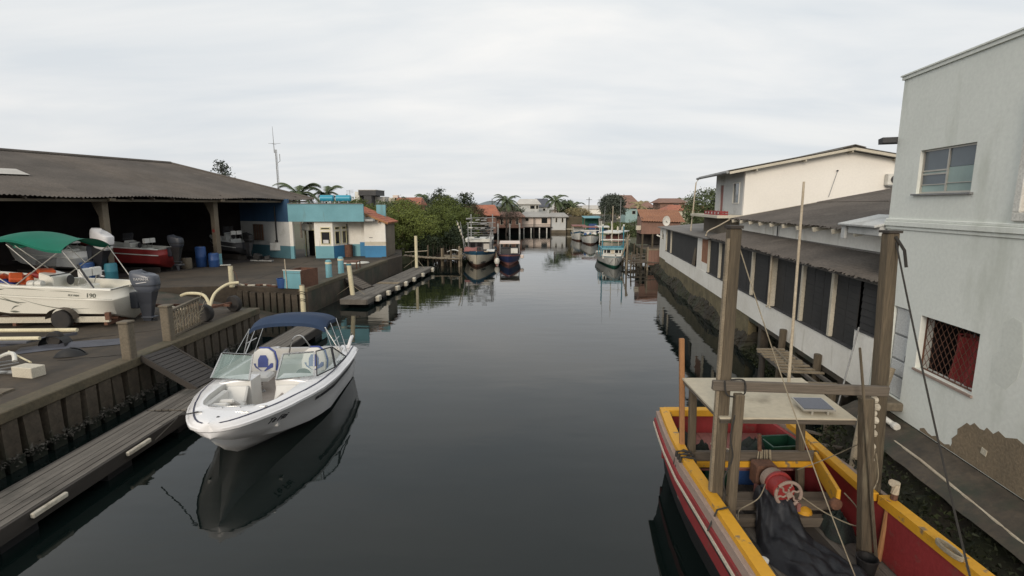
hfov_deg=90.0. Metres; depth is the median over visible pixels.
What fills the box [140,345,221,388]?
gangway
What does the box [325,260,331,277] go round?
bollard
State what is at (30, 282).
fender
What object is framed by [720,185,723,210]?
door
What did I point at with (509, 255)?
fishing boat
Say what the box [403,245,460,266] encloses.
boardwalk
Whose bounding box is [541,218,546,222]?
window
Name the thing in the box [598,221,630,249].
fishing boat
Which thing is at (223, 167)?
layered tree
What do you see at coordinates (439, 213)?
mangrove tree
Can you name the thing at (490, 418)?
water
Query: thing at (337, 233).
window
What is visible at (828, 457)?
rope
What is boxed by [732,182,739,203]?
window
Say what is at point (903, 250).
rope
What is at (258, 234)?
window shutter
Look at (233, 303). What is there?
trailer
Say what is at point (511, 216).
bare tree
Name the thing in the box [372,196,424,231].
mangrove tree
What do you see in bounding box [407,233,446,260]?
mangrove tree
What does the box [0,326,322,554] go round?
floating dock
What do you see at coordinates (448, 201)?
mangrove tree
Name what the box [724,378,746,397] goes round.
rope
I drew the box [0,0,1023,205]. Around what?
sky
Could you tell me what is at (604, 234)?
fishing boat
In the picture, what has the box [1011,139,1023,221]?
window
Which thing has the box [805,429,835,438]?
scrap board
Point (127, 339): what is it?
concrete post
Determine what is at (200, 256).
plastic barrel
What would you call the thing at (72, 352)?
rubber mat
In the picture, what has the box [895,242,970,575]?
rope
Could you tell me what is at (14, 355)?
trailer frame
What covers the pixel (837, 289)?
long building
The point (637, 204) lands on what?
palm tree
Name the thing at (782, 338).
wooden post
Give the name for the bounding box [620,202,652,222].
house
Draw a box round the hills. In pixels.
[477,201,517,205]
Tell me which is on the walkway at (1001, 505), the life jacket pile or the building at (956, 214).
the building at (956, 214)
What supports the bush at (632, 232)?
on the ground at (299, 242)
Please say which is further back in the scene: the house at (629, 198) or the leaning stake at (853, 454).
the house at (629, 198)
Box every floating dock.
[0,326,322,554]
[340,266,433,304]
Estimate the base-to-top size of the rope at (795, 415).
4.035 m
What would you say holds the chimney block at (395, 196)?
on the ground at (299, 242)
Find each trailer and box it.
[0,307,141,327]
[0,328,78,346]
[155,281,241,321]
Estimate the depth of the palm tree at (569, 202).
97.68 m
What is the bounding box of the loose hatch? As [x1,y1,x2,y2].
[344,261,368,263]
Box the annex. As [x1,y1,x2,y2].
[548,213,568,232]
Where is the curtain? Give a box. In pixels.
[948,332,979,387]
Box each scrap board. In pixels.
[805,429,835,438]
[821,443,844,449]
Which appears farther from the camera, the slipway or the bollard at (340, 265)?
the bollard at (340, 265)
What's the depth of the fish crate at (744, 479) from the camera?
8.37 m
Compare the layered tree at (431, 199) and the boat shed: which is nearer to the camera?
the boat shed
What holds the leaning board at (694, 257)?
on the long building at (837, 289)
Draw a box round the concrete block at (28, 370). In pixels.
[11,363,45,378]
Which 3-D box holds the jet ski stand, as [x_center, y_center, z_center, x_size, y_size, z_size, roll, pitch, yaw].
[-16.814,-2.049,34.451,1.615,0.587,0.464,1,9,5]
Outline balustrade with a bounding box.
[173,292,206,335]
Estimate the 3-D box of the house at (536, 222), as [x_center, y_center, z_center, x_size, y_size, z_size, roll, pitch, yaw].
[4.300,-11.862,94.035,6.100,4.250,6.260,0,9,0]
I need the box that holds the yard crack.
[21,259,344,360]
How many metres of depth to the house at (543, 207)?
140.45 m
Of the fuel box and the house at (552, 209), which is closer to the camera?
the fuel box
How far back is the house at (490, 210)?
76.61 m
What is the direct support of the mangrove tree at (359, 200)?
on the ground at (299, 242)
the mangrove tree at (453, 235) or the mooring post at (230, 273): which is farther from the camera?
the mangrove tree at (453, 235)
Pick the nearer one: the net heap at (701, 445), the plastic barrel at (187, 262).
the net heap at (701, 445)
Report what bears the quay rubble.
on the yard at (181, 282)
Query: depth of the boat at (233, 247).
35.55 m
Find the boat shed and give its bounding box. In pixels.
[0,148,313,277]
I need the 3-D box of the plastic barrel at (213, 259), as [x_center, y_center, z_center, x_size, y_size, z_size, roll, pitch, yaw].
[-18.488,-1.754,31.744,0.618,0.880,0.609,0,9,0]
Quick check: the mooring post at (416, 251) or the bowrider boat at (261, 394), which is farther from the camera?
the mooring post at (416, 251)
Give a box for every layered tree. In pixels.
[210,159,234,177]
[422,187,460,205]
[457,192,477,208]
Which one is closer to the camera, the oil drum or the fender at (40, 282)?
the fender at (40, 282)
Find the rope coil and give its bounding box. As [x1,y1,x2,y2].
[935,538,963,561]
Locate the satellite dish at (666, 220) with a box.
[663,216,669,225]
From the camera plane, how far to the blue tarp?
16.06 m
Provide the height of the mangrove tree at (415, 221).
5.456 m
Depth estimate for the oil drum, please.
37.72 m
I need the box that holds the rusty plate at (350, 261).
[343,260,360,268]
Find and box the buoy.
[798,506,812,515]
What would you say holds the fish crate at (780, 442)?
on the fishing boat at (894, 536)
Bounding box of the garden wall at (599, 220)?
[566,214,616,228]
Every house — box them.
[355,190,388,205]
[396,197,426,236]
[476,205,500,232]
[494,212,524,233]
[517,199,540,211]
[522,212,551,232]
[537,199,549,212]
[549,203,579,213]
[581,205,600,213]
[617,195,637,218]
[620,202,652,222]
[636,209,684,258]
[650,198,685,209]
[659,205,703,223]
[690,144,895,232]
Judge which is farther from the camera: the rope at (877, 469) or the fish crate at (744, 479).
the fish crate at (744, 479)
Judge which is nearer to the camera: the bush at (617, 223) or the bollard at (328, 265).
the bollard at (328, 265)
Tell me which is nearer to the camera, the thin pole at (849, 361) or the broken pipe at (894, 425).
the broken pipe at (894, 425)
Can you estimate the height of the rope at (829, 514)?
0.336 m
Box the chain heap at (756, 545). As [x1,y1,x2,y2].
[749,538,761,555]
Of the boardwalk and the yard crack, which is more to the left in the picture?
the yard crack
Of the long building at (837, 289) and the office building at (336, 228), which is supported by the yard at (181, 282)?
the office building at (336, 228)
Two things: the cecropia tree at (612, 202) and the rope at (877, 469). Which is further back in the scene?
the cecropia tree at (612, 202)
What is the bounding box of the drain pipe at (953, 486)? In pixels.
[894,440,1023,543]
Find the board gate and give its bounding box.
[646,247,659,269]
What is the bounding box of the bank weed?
[741,337,1023,575]
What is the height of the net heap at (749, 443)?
0.407 m
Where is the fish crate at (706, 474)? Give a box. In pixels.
[702,471,726,484]
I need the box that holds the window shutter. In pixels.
[253,224,263,239]
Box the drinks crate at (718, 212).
[717,211,727,214]
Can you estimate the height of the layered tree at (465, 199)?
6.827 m
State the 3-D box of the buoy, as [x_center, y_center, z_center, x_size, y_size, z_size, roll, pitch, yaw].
[4.220,3.275,7.401,0.240,0.260,0.240,0,9,0]
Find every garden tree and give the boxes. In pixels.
[551,199,580,213]
[679,186,715,223]
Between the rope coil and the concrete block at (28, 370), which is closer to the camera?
the rope coil
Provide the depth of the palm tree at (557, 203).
94.46 m
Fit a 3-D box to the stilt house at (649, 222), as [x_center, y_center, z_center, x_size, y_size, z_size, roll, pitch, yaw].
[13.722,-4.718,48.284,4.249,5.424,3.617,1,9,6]
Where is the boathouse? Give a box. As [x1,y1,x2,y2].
[364,207,397,257]
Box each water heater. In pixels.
[319,195,334,202]
[335,195,351,202]
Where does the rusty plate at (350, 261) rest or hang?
on the yard at (181, 282)
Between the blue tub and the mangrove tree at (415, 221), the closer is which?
the blue tub
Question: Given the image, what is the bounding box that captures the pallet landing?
[756,347,847,396]
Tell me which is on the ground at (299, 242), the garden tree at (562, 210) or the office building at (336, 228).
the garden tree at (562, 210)
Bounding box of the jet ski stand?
[250,253,273,261]
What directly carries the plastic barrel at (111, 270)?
on the yard at (181, 282)
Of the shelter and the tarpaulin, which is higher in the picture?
the shelter
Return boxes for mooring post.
[228,265,237,286]
[299,285,305,311]
[340,263,364,294]
[404,236,421,267]
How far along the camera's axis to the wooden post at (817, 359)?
12.30 m
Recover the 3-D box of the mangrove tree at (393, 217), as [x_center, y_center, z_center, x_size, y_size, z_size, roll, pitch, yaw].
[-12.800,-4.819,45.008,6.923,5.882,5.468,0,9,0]
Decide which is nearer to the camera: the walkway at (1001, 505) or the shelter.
the walkway at (1001, 505)
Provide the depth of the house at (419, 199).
72.94 m
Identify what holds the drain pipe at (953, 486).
on the walkway at (1001, 505)
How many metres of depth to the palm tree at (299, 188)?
61.90 m
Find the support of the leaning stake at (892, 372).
on the bank at (707, 311)
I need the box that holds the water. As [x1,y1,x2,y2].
[0,232,833,575]
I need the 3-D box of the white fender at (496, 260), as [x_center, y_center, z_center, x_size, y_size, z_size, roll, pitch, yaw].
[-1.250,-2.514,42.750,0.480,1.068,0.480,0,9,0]
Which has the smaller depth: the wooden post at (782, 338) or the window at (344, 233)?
the wooden post at (782, 338)
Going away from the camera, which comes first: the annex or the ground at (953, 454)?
the ground at (953, 454)
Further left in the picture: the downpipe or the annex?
the downpipe
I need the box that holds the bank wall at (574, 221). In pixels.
[567,217,581,232]
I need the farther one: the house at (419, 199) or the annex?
the annex
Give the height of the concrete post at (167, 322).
1.040 m
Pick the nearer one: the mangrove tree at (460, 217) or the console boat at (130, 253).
the console boat at (130, 253)
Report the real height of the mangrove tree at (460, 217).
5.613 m
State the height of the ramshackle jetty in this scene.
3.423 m
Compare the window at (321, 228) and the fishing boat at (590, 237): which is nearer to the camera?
the window at (321, 228)
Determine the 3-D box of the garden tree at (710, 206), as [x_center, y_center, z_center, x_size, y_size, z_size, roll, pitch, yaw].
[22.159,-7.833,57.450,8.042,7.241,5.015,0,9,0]
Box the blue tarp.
[0,278,19,284]
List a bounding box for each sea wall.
[0,308,261,478]
[237,260,387,312]
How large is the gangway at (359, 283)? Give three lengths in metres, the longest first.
1.820 x 1.220 x 0.150 m
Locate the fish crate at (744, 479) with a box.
[738,471,753,484]
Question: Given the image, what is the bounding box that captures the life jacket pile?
[0,268,55,284]
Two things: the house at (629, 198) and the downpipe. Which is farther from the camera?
the house at (629, 198)
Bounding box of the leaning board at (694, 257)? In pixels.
[691,247,696,265]
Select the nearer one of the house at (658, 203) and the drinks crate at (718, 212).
the drinks crate at (718, 212)
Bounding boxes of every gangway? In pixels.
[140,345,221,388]
[337,274,373,289]
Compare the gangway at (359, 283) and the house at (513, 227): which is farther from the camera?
the house at (513, 227)
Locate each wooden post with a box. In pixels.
[757,355,765,377]
[775,329,786,377]
[811,353,821,381]
[823,395,835,438]
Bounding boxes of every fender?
[26,280,34,284]
[34,280,45,285]
[494,254,499,263]
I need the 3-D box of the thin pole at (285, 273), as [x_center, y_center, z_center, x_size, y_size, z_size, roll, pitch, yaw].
[-10.360,-0.645,23.450,0.058,1.351,0.044,0,9,0]
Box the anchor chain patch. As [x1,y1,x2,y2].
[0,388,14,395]
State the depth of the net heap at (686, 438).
8.87 m
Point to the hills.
(490, 203)
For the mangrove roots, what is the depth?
45.87 m
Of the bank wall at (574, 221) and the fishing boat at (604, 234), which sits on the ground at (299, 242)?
the bank wall at (574, 221)
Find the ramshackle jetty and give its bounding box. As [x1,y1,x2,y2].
[620,234,658,269]
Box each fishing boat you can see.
[460,214,496,266]
[497,241,523,264]
[571,225,585,240]
[581,226,598,244]
[595,213,624,266]
[595,225,609,242]
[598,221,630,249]
[653,182,994,575]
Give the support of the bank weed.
on the bank at (707, 311)
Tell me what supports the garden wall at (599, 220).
on the ground at (299, 242)
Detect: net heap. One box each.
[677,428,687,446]
[696,439,709,468]
[741,436,765,449]
[818,509,855,544]
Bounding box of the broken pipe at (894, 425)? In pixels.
[886,416,900,429]
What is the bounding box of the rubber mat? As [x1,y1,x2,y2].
[53,347,87,357]
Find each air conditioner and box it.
[302,223,310,230]
[884,174,893,185]
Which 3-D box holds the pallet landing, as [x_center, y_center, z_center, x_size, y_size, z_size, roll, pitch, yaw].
[6.942,1.966,12.545,0.971,0.175,3.303,1,9,7]
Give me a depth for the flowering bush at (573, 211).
93.56 m
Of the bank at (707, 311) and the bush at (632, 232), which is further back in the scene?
the bush at (632, 232)
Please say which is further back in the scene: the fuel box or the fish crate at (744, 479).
the fuel box
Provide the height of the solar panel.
0.104 m
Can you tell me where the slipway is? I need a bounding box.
[155,291,279,318]
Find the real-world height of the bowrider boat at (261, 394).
2.380 m
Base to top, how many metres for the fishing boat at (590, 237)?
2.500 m
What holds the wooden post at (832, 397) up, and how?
in the water
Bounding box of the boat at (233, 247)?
[209,226,253,259]
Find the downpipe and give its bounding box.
[270,206,279,249]
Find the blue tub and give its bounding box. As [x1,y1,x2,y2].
[276,277,284,287]
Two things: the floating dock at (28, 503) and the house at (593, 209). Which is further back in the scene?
the house at (593, 209)
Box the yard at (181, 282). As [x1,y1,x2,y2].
[0,249,401,404]
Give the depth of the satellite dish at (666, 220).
36.38 m
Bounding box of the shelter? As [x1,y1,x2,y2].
[582,216,601,229]
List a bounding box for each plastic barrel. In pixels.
[79,262,95,277]
[104,262,118,278]
[181,257,192,268]
[194,246,206,266]
[208,252,219,266]
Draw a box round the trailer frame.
[0,351,31,373]
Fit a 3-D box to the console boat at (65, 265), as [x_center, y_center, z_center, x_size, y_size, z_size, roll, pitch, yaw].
[-23.384,-1.719,26.473,6.743,2.846,1.993,2,9,12]
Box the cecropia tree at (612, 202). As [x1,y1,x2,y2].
[597,193,628,221]
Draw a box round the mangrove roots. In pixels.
[397,242,464,262]
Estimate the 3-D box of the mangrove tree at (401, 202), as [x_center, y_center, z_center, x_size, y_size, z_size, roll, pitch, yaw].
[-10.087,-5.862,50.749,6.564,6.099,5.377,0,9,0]
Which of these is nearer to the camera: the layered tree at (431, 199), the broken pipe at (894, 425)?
the broken pipe at (894, 425)
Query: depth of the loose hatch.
33.26 m
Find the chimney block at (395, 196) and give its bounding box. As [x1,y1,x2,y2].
[389,195,398,202]
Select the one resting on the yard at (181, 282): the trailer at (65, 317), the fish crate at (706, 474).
the trailer at (65, 317)
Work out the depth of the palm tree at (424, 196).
78.40 m
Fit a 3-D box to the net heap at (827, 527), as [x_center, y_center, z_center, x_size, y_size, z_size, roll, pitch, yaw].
[4.568,3.241,7.162,0.470,0.347,0.595,0,9,0]
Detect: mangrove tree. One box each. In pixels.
[332,194,374,209]
[341,200,404,248]
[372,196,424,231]
[386,199,433,249]
[387,204,441,254]
[406,205,461,242]
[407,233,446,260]
[427,193,467,219]
[440,223,476,254]
[442,203,482,236]
[461,203,487,236]
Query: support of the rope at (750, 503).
attached to the fishing boat at (894, 536)
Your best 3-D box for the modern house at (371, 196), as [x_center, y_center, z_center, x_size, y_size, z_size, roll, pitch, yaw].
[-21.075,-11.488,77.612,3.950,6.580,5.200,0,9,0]
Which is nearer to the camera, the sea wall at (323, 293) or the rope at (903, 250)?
the rope at (903, 250)
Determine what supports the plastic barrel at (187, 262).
on the boat shed
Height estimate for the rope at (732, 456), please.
1.276 m
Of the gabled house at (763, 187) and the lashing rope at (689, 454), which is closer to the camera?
the lashing rope at (689, 454)
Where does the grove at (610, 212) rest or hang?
on the ground at (299, 242)
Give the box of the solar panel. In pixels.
[791,397,835,414]
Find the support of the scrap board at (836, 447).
on the bank at (707, 311)
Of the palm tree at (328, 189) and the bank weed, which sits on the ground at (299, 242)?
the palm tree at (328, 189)
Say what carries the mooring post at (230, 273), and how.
on the slipway
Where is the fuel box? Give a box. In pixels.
[282,267,317,288]
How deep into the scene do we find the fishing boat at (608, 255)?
42.84 m
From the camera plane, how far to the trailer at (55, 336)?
13.82 m
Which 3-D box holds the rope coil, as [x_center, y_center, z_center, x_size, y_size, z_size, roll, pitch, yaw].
[4.700,2.811,5.502,0.124,0.059,0.344,0,9,0]
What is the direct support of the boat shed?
on the yard at (181, 282)
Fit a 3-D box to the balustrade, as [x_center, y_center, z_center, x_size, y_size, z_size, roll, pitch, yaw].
[-9.925,0.883,15.623,0.136,1.193,2.854,-1,9,-9]
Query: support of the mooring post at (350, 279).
in the water
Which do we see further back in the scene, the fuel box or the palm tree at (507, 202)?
the palm tree at (507, 202)
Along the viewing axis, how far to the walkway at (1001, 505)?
7.34 m
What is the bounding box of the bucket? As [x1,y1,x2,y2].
[855,551,879,575]
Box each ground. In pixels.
[294,206,654,263]
[756,326,1023,500]
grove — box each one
[496,205,524,212]
[601,209,619,218]
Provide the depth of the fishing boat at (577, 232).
72.67 m
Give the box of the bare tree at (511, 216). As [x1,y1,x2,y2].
[497,210,524,235]
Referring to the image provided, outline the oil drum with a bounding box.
[344,244,352,256]
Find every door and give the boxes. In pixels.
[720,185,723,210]
[889,307,909,398]
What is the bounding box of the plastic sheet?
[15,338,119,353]
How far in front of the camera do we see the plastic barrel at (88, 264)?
25.52 m
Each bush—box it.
[564,207,595,216]
[597,221,632,233]
[618,219,636,236]
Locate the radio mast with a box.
[268,128,280,188]
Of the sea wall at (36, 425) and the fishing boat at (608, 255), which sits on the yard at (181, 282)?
the sea wall at (36, 425)
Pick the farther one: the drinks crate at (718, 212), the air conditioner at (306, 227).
the air conditioner at (306, 227)
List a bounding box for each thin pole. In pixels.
[284,259,286,287]
[837,327,859,404]
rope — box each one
[673,449,696,466]
[707,506,729,531]
[723,415,735,495]
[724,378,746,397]
[736,484,765,519]
[740,251,855,575]
[797,444,856,469]
[802,493,856,525]
[874,450,878,488]
[894,236,907,267]
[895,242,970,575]
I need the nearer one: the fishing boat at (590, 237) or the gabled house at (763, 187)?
the gabled house at (763, 187)
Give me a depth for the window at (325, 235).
36.61 m
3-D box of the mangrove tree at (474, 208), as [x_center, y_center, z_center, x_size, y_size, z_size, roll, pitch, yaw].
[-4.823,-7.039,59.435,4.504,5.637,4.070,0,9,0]
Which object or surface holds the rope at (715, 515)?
attached to the fishing boat at (894, 536)
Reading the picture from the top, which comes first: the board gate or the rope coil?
the board gate
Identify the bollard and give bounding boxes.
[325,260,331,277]
[337,257,343,273]
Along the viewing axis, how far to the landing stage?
42.42 m
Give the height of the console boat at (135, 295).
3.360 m
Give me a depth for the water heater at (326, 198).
38.61 m
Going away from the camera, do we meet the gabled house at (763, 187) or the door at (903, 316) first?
the door at (903, 316)
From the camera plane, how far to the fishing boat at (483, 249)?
44.35 m
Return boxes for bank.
[651,264,1023,575]
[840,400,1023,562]
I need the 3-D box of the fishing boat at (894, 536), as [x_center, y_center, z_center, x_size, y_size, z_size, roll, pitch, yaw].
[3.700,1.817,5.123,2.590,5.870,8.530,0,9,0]
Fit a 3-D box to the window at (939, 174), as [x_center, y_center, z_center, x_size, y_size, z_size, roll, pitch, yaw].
[7.079,-1.909,8.271,0.082,0.735,1.280,1,9,7]
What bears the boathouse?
on the yard at (181, 282)
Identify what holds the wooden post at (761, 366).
in the water
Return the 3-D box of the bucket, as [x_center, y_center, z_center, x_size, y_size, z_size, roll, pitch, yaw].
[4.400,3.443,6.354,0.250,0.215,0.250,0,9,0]
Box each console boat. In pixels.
[0,231,160,320]
[6,227,113,277]
[80,233,183,271]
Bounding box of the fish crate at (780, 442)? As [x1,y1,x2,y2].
[761,434,795,449]
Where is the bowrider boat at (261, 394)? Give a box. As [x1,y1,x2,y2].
[155,312,358,451]
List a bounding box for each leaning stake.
[848,418,857,470]
[889,367,895,385]
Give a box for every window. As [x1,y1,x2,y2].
[320,227,329,229]
[320,231,330,243]
[335,231,340,243]
[342,231,346,242]
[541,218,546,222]
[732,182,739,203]
[919,142,976,193]
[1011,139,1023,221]
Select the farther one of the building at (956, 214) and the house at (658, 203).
the house at (658, 203)
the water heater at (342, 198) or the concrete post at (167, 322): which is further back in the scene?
the water heater at (342, 198)
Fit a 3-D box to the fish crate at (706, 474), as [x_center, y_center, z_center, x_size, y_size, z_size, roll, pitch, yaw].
[3.320,3.067,8.451,0.410,0.284,0.270,-1,9,-4]
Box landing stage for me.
[441,248,463,265]
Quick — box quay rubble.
[238,283,277,286]
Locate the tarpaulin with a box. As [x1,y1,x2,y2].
[753,484,867,575]
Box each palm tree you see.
[272,182,320,237]
[306,185,343,202]
[414,194,437,210]
[493,194,520,223]
[542,195,567,212]
[562,200,583,213]
[628,201,648,209]
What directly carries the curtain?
hanging from the building at (956, 214)
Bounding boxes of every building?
[239,199,385,258]
[658,188,891,428]
[838,27,1023,499]
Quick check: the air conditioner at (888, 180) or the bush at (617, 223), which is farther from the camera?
the bush at (617, 223)
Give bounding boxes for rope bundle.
[757,450,771,460]
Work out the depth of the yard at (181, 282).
16.75 m
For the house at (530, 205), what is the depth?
130.48 m
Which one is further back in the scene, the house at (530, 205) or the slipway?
the house at (530, 205)
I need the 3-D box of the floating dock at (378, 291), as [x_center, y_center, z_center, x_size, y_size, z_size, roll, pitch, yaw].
[-7.083,-0.239,31.832,1.623,0.660,13.685,1,9,5]
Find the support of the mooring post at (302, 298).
in the water
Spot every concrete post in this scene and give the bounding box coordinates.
[116,320,137,359]
[158,304,175,340]
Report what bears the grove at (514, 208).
on the ground at (299, 242)
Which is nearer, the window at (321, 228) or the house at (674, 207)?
the window at (321, 228)
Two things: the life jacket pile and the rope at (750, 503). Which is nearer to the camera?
the rope at (750, 503)
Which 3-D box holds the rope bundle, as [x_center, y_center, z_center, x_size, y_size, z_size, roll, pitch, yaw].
[3.862,2.766,7.849,0.236,0.580,0.070,0,9,0]

